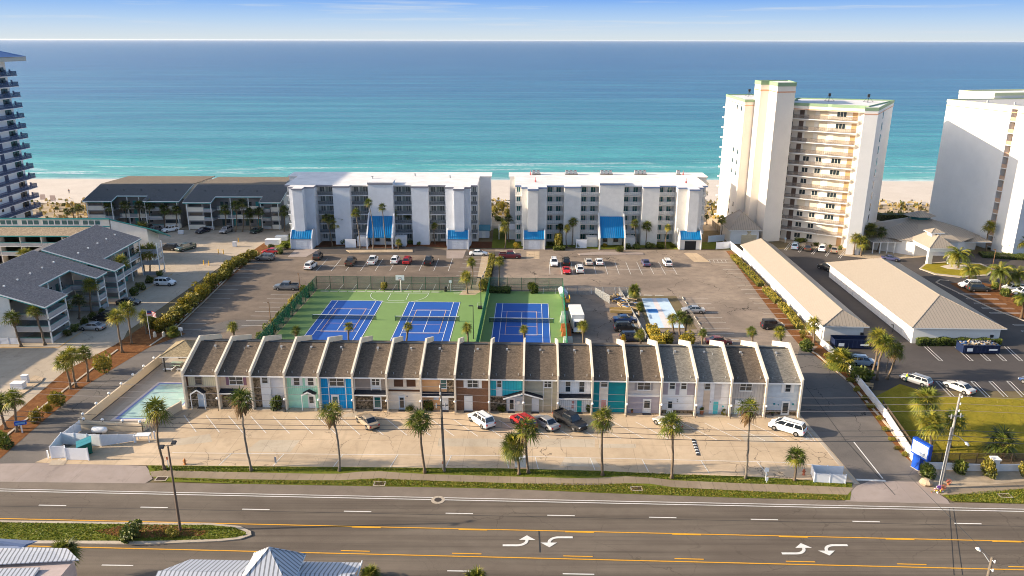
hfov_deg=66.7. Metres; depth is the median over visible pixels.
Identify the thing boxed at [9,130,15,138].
glass door
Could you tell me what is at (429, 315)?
court lines
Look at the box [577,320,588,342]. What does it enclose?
fan palm
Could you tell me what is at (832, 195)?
window
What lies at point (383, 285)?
shrub
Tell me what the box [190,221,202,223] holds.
window
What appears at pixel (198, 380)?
window
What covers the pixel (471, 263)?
fan palm
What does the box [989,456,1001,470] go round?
wall pillar
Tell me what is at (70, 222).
window
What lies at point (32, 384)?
island kerb
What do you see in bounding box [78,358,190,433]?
pool deck
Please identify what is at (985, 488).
sidewalk
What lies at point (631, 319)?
sedan
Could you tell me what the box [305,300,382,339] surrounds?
court surface
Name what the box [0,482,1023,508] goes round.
shoulder
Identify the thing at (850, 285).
garage door
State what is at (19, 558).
shop building
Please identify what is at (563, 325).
barrier stack
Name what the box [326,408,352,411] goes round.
front step
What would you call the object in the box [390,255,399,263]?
suv
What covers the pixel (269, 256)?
suv
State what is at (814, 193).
window
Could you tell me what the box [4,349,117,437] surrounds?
kerb
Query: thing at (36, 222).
window
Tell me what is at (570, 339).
barrier stack
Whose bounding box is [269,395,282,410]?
shrub
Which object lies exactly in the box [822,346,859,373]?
fan palm
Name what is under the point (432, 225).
fan palm
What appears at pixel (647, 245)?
shrub
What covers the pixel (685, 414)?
front step
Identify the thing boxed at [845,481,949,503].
drive apron
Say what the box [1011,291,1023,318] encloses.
date palm
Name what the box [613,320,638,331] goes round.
suv
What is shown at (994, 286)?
shrub
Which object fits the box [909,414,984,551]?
power line
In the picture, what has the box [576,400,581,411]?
door
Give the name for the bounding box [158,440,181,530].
street lamp
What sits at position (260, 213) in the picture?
fan palm
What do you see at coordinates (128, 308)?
fan palm
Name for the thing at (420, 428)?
fan palm
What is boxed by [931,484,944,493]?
memorial
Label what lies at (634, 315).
yard fence
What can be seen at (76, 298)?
fan palm
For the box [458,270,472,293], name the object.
fan palm
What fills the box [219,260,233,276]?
shrub
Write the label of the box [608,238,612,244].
lobby door
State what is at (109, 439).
privacy fence
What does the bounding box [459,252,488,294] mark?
walkway
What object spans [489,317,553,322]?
tennis net
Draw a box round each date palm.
[329,214,339,229]
[943,246,973,267]
[958,263,981,278]
[986,261,1017,290]
[1004,265,1023,286]
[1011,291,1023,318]
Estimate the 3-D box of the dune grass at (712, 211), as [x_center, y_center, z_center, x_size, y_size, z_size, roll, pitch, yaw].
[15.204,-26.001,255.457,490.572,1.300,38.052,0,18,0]
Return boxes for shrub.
[0,430,14,449]
[27,406,44,423]
[42,403,54,413]
[47,390,65,406]
[62,329,71,335]
[70,323,81,331]
[79,316,88,324]
[87,312,97,319]
[91,350,112,372]
[118,519,142,543]
[129,286,138,295]
[134,282,145,289]
[145,275,153,282]
[146,316,155,328]
[152,314,174,330]
[152,321,164,332]
[156,270,162,276]
[158,315,175,327]
[160,311,183,323]
[165,526,179,538]
[167,305,182,319]
[175,301,192,314]
[176,294,194,310]
[183,292,199,307]
[187,291,205,301]
[188,281,210,298]
[199,279,212,295]
[203,272,214,290]
[209,272,219,287]
[213,272,226,281]
[218,268,230,280]
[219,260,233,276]
[226,260,238,268]
[230,256,241,266]
[238,252,251,261]
[239,256,247,265]
[246,249,259,258]
[255,331,266,338]
[262,323,275,334]
[267,316,279,329]
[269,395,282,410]
[275,311,284,322]
[277,247,282,253]
[280,303,290,316]
[281,241,289,248]
[288,295,295,310]
[293,292,302,303]
[299,285,309,297]
[307,281,314,290]
[380,282,387,289]
[404,405,414,411]
[423,399,433,411]
[478,278,487,291]
[491,205,497,213]
[497,405,504,411]
[498,201,504,211]
[513,242,518,248]
[527,282,538,293]
[553,232,562,245]
[615,246,623,251]
[620,334,625,342]
[632,243,639,249]
[645,242,655,247]
[655,244,663,248]
[661,329,674,343]
[678,329,695,343]
[794,237,807,242]
[799,339,813,351]
[846,377,854,382]
[847,365,875,382]
[853,386,860,391]
[861,395,868,400]
[866,403,875,407]
[881,426,889,431]
[893,445,902,449]
[919,462,936,479]
[952,458,968,474]
[980,455,997,478]
[991,282,999,289]
[999,287,1011,296]
[1018,461,1023,476]
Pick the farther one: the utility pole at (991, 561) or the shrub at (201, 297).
the shrub at (201, 297)
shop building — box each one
[0,539,78,575]
[156,547,362,575]
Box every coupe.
[562,266,570,273]
[652,415,682,430]
[881,255,899,261]
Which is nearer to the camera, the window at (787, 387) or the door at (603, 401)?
the window at (787, 387)
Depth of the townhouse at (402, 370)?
117.60 m
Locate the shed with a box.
[479,225,490,237]
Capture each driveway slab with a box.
[288,249,318,256]
[446,250,465,257]
[527,251,539,258]
[684,253,708,261]
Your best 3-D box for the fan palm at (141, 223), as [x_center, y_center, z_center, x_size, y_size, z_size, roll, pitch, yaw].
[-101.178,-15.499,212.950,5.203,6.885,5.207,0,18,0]
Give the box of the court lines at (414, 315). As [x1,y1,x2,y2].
[322,308,536,331]
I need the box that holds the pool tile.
[116,383,184,418]
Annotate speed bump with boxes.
[691,439,700,455]
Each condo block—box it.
[285,172,491,248]
[509,172,708,249]
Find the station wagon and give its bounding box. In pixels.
[899,372,933,386]
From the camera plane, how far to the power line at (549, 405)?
96.56 m
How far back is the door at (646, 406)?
116.66 m
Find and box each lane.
[0,320,269,463]
[312,246,499,255]
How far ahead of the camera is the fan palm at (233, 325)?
137.77 m
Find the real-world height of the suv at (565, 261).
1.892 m
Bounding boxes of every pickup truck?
[175,242,196,251]
[273,281,300,290]
[344,256,356,265]
[367,255,378,264]
[424,255,433,265]
[499,250,520,258]
[552,407,587,430]
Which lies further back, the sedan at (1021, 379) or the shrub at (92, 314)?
the shrub at (92, 314)
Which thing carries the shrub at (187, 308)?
on the mulch strip
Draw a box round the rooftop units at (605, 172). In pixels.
[600,170,612,174]
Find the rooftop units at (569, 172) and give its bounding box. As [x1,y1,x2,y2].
[565,170,577,174]
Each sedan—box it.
[79,321,106,330]
[115,297,140,305]
[195,227,210,233]
[249,227,263,233]
[261,247,279,253]
[355,413,379,430]
[469,249,487,255]
[533,414,559,431]
[584,258,592,265]
[595,258,603,265]
[612,314,636,322]
[641,259,650,266]
[681,305,705,313]
[705,335,732,344]
[830,246,838,253]
[942,380,976,395]
[1018,376,1023,383]
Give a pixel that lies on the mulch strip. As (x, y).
(142, 340)
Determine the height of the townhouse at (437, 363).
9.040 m
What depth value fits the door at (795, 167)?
213.68 m
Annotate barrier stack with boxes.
[560,315,568,322]
[561,323,569,331]
[562,328,570,336]
[563,336,572,342]
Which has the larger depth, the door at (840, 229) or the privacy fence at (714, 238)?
the privacy fence at (714, 238)
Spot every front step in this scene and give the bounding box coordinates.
[256,407,284,410]
[289,407,318,410]
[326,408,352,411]
[662,413,691,416]
[696,413,726,416]
[731,414,760,417]
[766,414,795,417]
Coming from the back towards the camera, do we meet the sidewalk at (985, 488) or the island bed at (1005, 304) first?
the island bed at (1005, 304)
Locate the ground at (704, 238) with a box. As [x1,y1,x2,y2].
[88,230,1023,503]
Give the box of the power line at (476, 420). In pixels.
[7,410,1015,432]
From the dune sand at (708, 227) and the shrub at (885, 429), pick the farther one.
the dune sand at (708, 227)
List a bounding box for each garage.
[740,238,869,340]
[826,258,1006,342]
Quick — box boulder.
[919,477,932,486]
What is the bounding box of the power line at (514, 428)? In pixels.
[0,415,1017,438]
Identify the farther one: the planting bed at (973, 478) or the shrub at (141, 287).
the shrub at (141, 287)
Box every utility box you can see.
[10,381,26,389]
[20,374,29,382]
[265,238,280,244]
[275,235,288,240]
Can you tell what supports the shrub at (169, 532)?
on the median mulch at (189, 532)
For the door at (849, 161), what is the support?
in the condo tower at (792, 167)
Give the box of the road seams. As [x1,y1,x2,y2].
[15,384,991,574]
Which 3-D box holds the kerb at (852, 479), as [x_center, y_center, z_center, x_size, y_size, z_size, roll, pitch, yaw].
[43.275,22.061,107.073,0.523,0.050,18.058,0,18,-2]
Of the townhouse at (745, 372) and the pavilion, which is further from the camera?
the pavilion
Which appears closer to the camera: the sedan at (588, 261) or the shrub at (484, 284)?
the shrub at (484, 284)
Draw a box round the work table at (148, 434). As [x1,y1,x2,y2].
[135,432,151,442]
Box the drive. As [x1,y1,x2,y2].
[797,347,921,488]
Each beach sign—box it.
[40,194,45,200]
[50,195,55,201]
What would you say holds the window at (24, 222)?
in the terrace building at (17, 234)
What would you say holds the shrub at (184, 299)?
on the mulch strip
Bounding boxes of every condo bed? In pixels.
[315,241,491,247]
[506,240,729,248]
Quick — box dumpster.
[76,436,92,453]
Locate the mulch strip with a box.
[0,243,267,457]
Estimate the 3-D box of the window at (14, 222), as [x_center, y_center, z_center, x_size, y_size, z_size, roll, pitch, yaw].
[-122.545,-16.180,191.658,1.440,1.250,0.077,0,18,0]
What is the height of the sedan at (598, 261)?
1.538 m
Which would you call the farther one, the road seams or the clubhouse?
the clubhouse
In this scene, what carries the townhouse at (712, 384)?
on the front parking lot at (318, 447)
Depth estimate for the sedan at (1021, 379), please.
127.48 m
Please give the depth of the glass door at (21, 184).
232.23 m
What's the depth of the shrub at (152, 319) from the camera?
150.37 m
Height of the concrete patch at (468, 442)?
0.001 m
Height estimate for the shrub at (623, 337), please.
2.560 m
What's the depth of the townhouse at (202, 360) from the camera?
118.42 m
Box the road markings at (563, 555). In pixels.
[0,518,1023,569]
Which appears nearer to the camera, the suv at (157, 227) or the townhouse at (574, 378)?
the townhouse at (574, 378)
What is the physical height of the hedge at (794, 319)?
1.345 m
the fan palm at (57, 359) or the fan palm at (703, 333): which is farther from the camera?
the fan palm at (703, 333)
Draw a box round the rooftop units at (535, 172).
[532,170,540,174]
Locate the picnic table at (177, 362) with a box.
[170,361,183,366]
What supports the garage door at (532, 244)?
in the condo block at (603, 209)
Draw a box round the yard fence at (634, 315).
[619,287,648,340]
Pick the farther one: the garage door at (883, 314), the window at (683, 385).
the garage door at (883, 314)
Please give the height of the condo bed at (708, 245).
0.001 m
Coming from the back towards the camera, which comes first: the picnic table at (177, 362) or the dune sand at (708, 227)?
the dune sand at (708, 227)
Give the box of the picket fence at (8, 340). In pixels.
[0,338,18,343]
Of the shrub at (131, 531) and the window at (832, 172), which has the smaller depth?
the shrub at (131, 531)
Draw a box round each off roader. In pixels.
[760,318,784,329]
[817,262,829,271]
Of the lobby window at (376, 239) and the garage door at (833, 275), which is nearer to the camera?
the garage door at (833, 275)
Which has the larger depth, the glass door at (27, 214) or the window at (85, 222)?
the glass door at (27, 214)
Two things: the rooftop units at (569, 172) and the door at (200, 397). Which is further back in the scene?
the rooftop units at (569, 172)
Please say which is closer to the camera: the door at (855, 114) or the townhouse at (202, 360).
the townhouse at (202, 360)
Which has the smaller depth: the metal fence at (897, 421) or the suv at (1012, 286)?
the metal fence at (897, 421)
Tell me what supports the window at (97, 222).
in the terrace building at (17, 234)
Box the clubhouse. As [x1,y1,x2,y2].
[866,210,991,255]
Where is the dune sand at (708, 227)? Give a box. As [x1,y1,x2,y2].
[31,203,929,230]
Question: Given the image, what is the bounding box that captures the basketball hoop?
[395,275,403,283]
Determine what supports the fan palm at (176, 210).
on the dune sand at (708, 227)
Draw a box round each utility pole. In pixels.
[434,383,447,471]
[939,393,968,484]
[975,547,995,575]
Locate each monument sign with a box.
[14,420,26,432]
[910,437,932,470]
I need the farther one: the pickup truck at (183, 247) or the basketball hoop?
the pickup truck at (183, 247)
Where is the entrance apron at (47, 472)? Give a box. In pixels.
[0,463,151,482]
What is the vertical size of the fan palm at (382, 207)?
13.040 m
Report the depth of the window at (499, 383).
116.29 m
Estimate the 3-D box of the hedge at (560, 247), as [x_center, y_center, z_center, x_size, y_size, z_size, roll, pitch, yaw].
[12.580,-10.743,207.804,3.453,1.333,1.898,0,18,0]
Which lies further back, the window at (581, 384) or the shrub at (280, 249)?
the shrub at (280, 249)
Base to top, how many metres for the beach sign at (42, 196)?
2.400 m
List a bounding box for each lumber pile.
[611,296,620,301]
[622,302,633,306]
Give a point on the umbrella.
(560, 289)
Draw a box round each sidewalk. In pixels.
[150,470,852,494]
[948,481,1023,494]
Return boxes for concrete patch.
[173,434,211,445]
[248,440,299,451]
[342,412,357,416]
[438,438,594,446]
[560,457,599,466]
[599,444,635,447]
[740,434,775,442]
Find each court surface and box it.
[276,289,563,342]
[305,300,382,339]
[390,302,459,340]
[491,303,550,342]
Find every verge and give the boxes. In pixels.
[148,465,851,499]
[943,488,1023,503]
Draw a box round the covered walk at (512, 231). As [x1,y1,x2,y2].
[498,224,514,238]
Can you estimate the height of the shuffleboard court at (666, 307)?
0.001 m
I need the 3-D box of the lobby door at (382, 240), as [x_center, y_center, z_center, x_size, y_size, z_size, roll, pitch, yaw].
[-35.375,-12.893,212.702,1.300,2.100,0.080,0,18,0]
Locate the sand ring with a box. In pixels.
[941,264,967,269]
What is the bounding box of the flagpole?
[146,311,155,338]
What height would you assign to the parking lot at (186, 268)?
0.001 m
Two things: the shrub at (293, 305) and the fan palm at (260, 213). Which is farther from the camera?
the fan palm at (260, 213)
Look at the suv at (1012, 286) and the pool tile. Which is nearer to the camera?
the pool tile
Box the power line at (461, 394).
[0,385,1023,406]
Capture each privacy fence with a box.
[62,420,81,432]
[99,434,136,445]
[708,234,724,241]
[716,241,821,337]
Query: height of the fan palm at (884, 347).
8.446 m
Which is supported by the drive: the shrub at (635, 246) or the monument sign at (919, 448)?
the monument sign at (919, 448)
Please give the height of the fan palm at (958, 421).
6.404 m
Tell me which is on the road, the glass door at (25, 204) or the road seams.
the road seams
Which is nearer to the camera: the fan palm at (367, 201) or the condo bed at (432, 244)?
the fan palm at (367, 201)
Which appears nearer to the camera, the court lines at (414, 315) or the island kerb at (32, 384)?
the island kerb at (32, 384)
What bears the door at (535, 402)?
in the townhouse at (539, 366)
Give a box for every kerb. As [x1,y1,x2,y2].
[0,520,250,544]
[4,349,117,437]
[18,375,43,394]
[149,265,240,345]
[798,344,919,471]
[800,418,857,483]
[919,261,994,277]
[935,279,1023,320]
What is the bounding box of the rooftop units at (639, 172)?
[634,170,646,174]
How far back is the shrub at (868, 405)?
118.60 m
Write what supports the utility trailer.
on the parking lot at (732, 304)
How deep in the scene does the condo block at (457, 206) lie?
211.35 m
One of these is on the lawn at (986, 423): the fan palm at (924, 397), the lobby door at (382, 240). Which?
the fan palm at (924, 397)
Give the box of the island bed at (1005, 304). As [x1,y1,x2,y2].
[950,282,1023,318]
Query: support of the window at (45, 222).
in the terrace building at (17, 234)
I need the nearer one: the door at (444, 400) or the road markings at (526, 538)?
the road markings at (526, 538)
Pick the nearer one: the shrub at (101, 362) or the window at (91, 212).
the shrub at (101, 362)
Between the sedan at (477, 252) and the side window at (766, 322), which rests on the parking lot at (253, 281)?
the sedan at (477, 252)
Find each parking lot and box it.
[0,230,289,425]
[37,406,859,483]
[179,248,494,338]
[492,249,817,358]
[741,249,1023,390]
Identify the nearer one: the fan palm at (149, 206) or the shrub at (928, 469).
the shrub at (928, 469)
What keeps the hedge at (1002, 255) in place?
on the tower parking lot at (982, 371)
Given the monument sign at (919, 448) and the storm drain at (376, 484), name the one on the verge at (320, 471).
the storm drain at (376, 484)
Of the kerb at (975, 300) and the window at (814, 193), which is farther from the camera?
the window at (814, 193)
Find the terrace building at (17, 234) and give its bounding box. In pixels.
[0,218,169,262]
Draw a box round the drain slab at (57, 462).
[49,460,66,464]
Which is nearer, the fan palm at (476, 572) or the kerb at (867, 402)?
the fan palm at (476, 572)
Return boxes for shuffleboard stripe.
[647,309,657,312]
[652,298,670,327]
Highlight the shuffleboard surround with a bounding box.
[637,296,696,328]
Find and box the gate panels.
[810,464,846,483]
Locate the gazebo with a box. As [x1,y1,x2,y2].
[159,340,195,371]
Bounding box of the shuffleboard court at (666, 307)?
[642,298,683,327]
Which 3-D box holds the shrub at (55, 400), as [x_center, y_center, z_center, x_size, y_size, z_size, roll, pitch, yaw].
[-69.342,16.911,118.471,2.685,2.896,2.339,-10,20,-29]
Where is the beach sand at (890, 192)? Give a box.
[27,179,933,204]
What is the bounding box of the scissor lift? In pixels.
[564,296,569,310]
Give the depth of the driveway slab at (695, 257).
200.95 m
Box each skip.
[830,335,871,348]
[955,339,1000,352]
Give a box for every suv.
[92,310,117,321]
[150,225,161,230]
[153,276,176,285]
[161,224,178,232]
[162,243,178,250]
[219,225,233,233]
[255,252,275,260]
[304,260,317,269]
[312,251,322,259]
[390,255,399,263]
[402,256,411,264]
[468,410,495,429]
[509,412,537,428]
[550,256,557,266]
[562,257,569,265]
[575,264,583,272]
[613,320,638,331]
[619,330,644,341]
[662,257,672,266]
[791,241,799,249]
[804,243,812,251]
[818,243,826,251]
[847,353,877,367]
[958,279,980,288]
[966,282,990,291]
[1001,282,1023,289]
[1011,286,1023,295]
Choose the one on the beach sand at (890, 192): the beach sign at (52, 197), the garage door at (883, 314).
the beach sign at (52, 197)
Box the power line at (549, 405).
[11,392,1006,412]
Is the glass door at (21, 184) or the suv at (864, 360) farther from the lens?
the glass door at (21, 184)
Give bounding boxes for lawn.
[275,235,290,247]
[492,228,507,247]
[876,384,1023,461]
[922,262,991,275]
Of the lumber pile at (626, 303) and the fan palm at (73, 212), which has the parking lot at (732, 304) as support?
the lumber pile at (626, 303)
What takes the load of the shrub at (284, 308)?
on the parking lot at (253, 281)
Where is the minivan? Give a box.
[768,416,807,436]
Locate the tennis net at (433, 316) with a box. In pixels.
[395,316,459,321]
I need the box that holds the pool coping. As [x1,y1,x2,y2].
[110,382,184,420]
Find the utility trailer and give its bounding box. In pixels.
[608,307,631,313]
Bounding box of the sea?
[0,40,1023,180]
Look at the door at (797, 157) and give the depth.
212.71 m
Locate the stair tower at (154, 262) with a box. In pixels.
[138,240,165,274]
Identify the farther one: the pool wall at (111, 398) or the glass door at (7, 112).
the glass door at (7, 112)
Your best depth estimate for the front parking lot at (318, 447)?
107.25 m
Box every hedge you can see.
[484,252,494,286]
[489,285,510,293]
[553,245,564,250]
[645,323,664,343]
[730,254,742,264]
[739,262,764,286]
[762,287,781,303]
[777,301,793,313]
[786,311,804,329]
[877,212,907,220]
[916,336,1001,346]
[978,251,1023,259]
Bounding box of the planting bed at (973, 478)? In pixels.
[918,462,1023,494]
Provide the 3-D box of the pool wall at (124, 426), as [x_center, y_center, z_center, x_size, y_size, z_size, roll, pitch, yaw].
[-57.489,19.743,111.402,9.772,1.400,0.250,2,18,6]
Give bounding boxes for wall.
[78,354,161,420]
[80,420,142,431]
[141,400,182,431]
[820,338,912,458]
[923,461,1022,470]
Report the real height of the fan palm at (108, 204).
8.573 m
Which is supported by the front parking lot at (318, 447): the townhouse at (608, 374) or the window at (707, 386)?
the townhouse at (608, 374)
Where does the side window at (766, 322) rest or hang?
in the off roader at (768, 323)
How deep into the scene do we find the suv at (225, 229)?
225.03 m
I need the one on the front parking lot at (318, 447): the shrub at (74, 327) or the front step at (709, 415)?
the front step at (709, 415)
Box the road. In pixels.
[0,482,1023,575]
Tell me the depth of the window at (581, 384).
116.06 m
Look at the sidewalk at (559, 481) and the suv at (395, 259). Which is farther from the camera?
the suv at (395, 259)
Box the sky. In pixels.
[0,0,1023,41]
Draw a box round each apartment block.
[0,250,108,342]
[34,225,143,301]
[82,176,214,227]
[182,177,289,229]
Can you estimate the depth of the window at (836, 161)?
207.15 m
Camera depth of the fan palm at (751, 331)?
136.96 m
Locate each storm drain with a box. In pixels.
[154,476,168,480]
[373,481,385,485]
[630,486,642,490]
[997,493,1012,497]
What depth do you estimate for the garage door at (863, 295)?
165.16 m
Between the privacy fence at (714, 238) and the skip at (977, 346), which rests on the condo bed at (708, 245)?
the privacy fence at (714, 238)
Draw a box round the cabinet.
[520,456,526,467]
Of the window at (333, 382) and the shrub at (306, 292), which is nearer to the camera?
the window at (333, 382)
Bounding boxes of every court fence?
[261,278,316,338]
[317,276,562,290]
[475,277,489,341]
[562,283,567,342]
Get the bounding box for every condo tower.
[0,51,42,217]
[714,80,894,254]
[929,89,1023,253]
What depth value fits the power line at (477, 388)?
97.08 m
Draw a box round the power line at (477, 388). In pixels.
[12,379,1008,398]
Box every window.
[5,220,11,224]
[11,220,17,224]
[21,220,27,224]
[27,220,33,224]
[33,220,39,224]
[42,220,48,224]
[48,220,54,224]
[54,220,60,224]
[61,220,67,224]
[67,220,73,224]
[73,220,79,224]
[82,220,88,224]
[88,202,101,204]
[88,220,94,224]
[90,211,103,213]
[94,220,100,224]
[166,220,178,222]
[188,204,200,206]
[189,213,201,215]
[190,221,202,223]
[194,377,202,384]
[229,377,243,385]
[261,378,267,383]
[293,378,299,385]
[307,378,314,386]
[329,378,344,386]
[371,379,379,385]
[375,238,390,240]
[440,380,446,388]
[467,380,477,387]
[496,381,501,387]
[544,381,551,387]
[565,382,570,392]
[578,382,584,392]
[600,382,607,387]
[603,238,617,241]
[637,383,650,390]
[669,383,675,389]
[680,383,686,389]
[704,384,710,389]
[739,384,752,391]
[765,321,776,323]
[784,385,790,392]
[795,222,801,226]
[796,211,802,215]
[800,178,806,183]
[801,167,807,172]
[802,156,809,160]
[811,191,817,195]
[815,157,821,161]
[824,214,833,219]
[825,204,834,208]
[826,192,836,197]
[829,170,839,174]
[831,158,840,163]
[835,124,845,128]
[837,112,846,116]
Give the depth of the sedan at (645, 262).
192.48 m
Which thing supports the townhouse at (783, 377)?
on the front parking lot at (318, 447)
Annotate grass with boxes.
[0,388,1023,540]
[0,522,245,540]
[31,197,928,219]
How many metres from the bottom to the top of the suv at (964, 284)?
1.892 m
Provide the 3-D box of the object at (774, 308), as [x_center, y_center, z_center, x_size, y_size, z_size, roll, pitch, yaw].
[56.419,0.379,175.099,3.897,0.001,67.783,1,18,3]
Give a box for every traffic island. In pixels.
[346,249,412,252]
[578,251,643,254]
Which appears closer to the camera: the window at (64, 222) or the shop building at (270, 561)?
the shop building at (270, 561)
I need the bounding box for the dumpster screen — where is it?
[49,432,101,460]
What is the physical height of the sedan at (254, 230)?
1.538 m
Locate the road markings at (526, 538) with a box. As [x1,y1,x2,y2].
[13,489,1023,574]
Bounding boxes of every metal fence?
[882,400,924,461]
[923,453,1023,463]
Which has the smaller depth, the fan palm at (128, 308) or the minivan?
the minivan
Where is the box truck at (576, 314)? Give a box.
[568,304,584,332]
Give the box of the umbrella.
[558,286,567,296]
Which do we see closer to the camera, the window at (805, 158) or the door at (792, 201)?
the window at (805, 158)
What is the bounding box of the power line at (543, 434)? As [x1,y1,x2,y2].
[6,420,1023,443]
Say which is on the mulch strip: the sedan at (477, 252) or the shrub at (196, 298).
the shrub at (196, 298)
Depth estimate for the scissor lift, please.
160.78 m
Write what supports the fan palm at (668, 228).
on the condo bed at (708, 245)
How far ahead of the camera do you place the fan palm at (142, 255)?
184.39 m
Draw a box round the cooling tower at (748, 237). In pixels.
[741,231,756,243]
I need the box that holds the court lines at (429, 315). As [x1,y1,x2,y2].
[304,293,550,342]
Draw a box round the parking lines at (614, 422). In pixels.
[58,243,1023,481]
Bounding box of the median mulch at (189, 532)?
[96,525,206,537]
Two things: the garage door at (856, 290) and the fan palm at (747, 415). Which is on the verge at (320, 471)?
the fan palm at (747, 415)
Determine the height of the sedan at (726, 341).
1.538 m
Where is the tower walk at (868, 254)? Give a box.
[779,238,924,258]
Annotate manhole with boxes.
[431,496,444,503]
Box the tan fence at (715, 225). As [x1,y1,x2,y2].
[712,220,719,231]
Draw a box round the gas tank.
[91,426,106,434]
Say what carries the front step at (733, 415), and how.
on the front parking lot at (318, 447)
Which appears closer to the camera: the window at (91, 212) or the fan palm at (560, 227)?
the fan palm at (560, 227)
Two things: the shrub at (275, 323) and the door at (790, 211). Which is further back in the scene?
the door at (790, 211)
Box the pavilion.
[720,210,762,243]
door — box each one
[0,78,5,85]
[1,89,7,96]
[3,99,9,106]
[5,110,11,117]
[7,120,13,127]
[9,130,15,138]
[11,141,17,148]
[13,151,19,158]
[15,161,21,168]
[17,171,23,178]
[19,181,24,188]
[21,191,26,198]
[23,201,28,208]
[24,211,31,217]
[197,393,206,406]
[264,394,270,406]
[296,240,307,248]
[308,395,314,407]
[331,395,339,406]
[373,396,381,408]
[380,238,384,244]
[398,396,404,409]
[442,398,448,409]
[452,241,463,248]
[464,396,472,410]
[508,398,514,410]
[528,241,539,248]
[532,397,538,411]
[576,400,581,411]
[600,399,606,409]
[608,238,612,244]
[642,399,650,412]
[666,399,673,412]
[684,241,695,249]
[712,401,718,413]
[734,400,742,413]
[780,401,789,414]
[786,231,790,238]
[787,220,791,228]
[788,210,793,217]
[789,199,794,206]
[791,188,795,196]
[792,177,796,185]
[793,166,798,174]
[794,155,799,163]
[796,144,800,151]
[797,132,801,140]
[798,121,803,129]
[799,110,804,117]
[831,268,836,280]
[836,237,840,245]
[836,272,841,285]
[837,227,842,234]
[839,216,843,223]
[840,204,845,212]
[841,193,846,201]
[842,276,847,289]
[843,182,848,190]
[845,170,849,178]
[846,159,851,167]
[848,147,852,155]
[848,281,853,294]
[849,136,854,144]
[851,124,856,132]
[852,112,857,120]
[853,285,859,299]
[860,290,866,304]
[866,295,872,310]
[873,300,879,315]
[880,305,887,321]
[887,312,894,327]
[895,317,902,333]
[902,323,911,340]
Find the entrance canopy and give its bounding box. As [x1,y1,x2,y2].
[911,228,956,263]
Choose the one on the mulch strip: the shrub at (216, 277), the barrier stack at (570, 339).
the shrub at (216, 277)
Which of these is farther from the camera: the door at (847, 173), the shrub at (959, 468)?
the door at (847, 173)
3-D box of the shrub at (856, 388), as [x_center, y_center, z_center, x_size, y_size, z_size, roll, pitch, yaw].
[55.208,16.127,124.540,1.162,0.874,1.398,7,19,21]
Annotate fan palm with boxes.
[0,309,22,346]
[0,391,11,429]
[1,387,28,432]
[15,248,30,256]
[23,305,46,344]
[50,535,84,565]
[51,352,76,388]
[58,300,73,325]
[58,345,85,387]
[62,207,71,217]
[67,293,87,318]
[69,207,76,217]
[73,203,84,217]
[74,344,94,381]
[79,277,101,312]
[101,202,116,215]
[104,308,127,352]
[112,253,131,292]
[116,300,138,343]
[119,200,131,222]
[132,199,144,221]
[133,243,148,270]
[134,220,148,227]
[137,309,150,333]
[140,395,175,469]
[142,242,161,270]
[143,199,156,223]
[157,203,171,227]
[165,324,180,338]
[171,204,182,224]
[218,204,231,224]
[223,385,255,471]
[226,321,238,335]
[229,200,240,231]
[236,198,249,231]
[243,207,253,230]
[252,207,265,232]
[278,205,289,231]
[291,325,303,336]
[316,400,344,471]
[321,214,332,246]
[343,322,354,339]
[350,208,360,248]
[359,563,381,575]
[364,199,373,249]
[378,203,386,249]
[395,239,401,249]
[402,321,413,340]
[403,407,433,473]
[430,222,437,243]
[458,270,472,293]
[460,322,471,341]
[465,564,486,575]
[466,256,475,288]
[493,256,505,285]
[499,220,509,248]
[500,430,528,474]
[503,214,514,241]
[512,416,542,473]
[518,324,529,338]
[557,223,562,231]
[563,224,570,247]
[567,217,578,245]
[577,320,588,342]
[590,405,615,475]
[627,283,642,300]
[630,219,638,243]
[633,328,645,343]
[635,302,644,311]
[640,220,652,244]
[655,410,685,478]
[665,223,670,247]
[665,312,677,334]
[671,310,688,335]
[682,314,695,332]
[698,327,708,343]
[715,215,726,234]
[732,396,763,478]
[745,326,757,341]
[773,326,786,341]
[783,444,810,480]
[803,314,821,344]
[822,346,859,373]
[849,232,862,254]
[855,234,869,255]
[864,222,878,249]
[865,327,891,373]
[871,333,901,380]
[875,226,888,251]
[885,341,907,379]
[905,385,943,432]
[913,407,949,451]
[939,405,971,447]
[976,423,1022,460]
[980,220,998,251]
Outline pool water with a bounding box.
[119,384,184,417]
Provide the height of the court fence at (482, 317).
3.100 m
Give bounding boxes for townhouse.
[180,334,228,408]
[214,334,261,408]
[248,335,293,409]
[282,335,326,410]
[316,335,358,409]
[350,336,391,410]
[385,336,424,411]
[419,336,457,411]
[454,337,489,412]
[488,337,522,412]
[522,338,556,413]
[555,338,591,413]
[586,338,626,414]
[616,339,660,414]
[647,339,695,415]
[678,339,730,415]
[709,340,765,416]
[741,340,803,417]

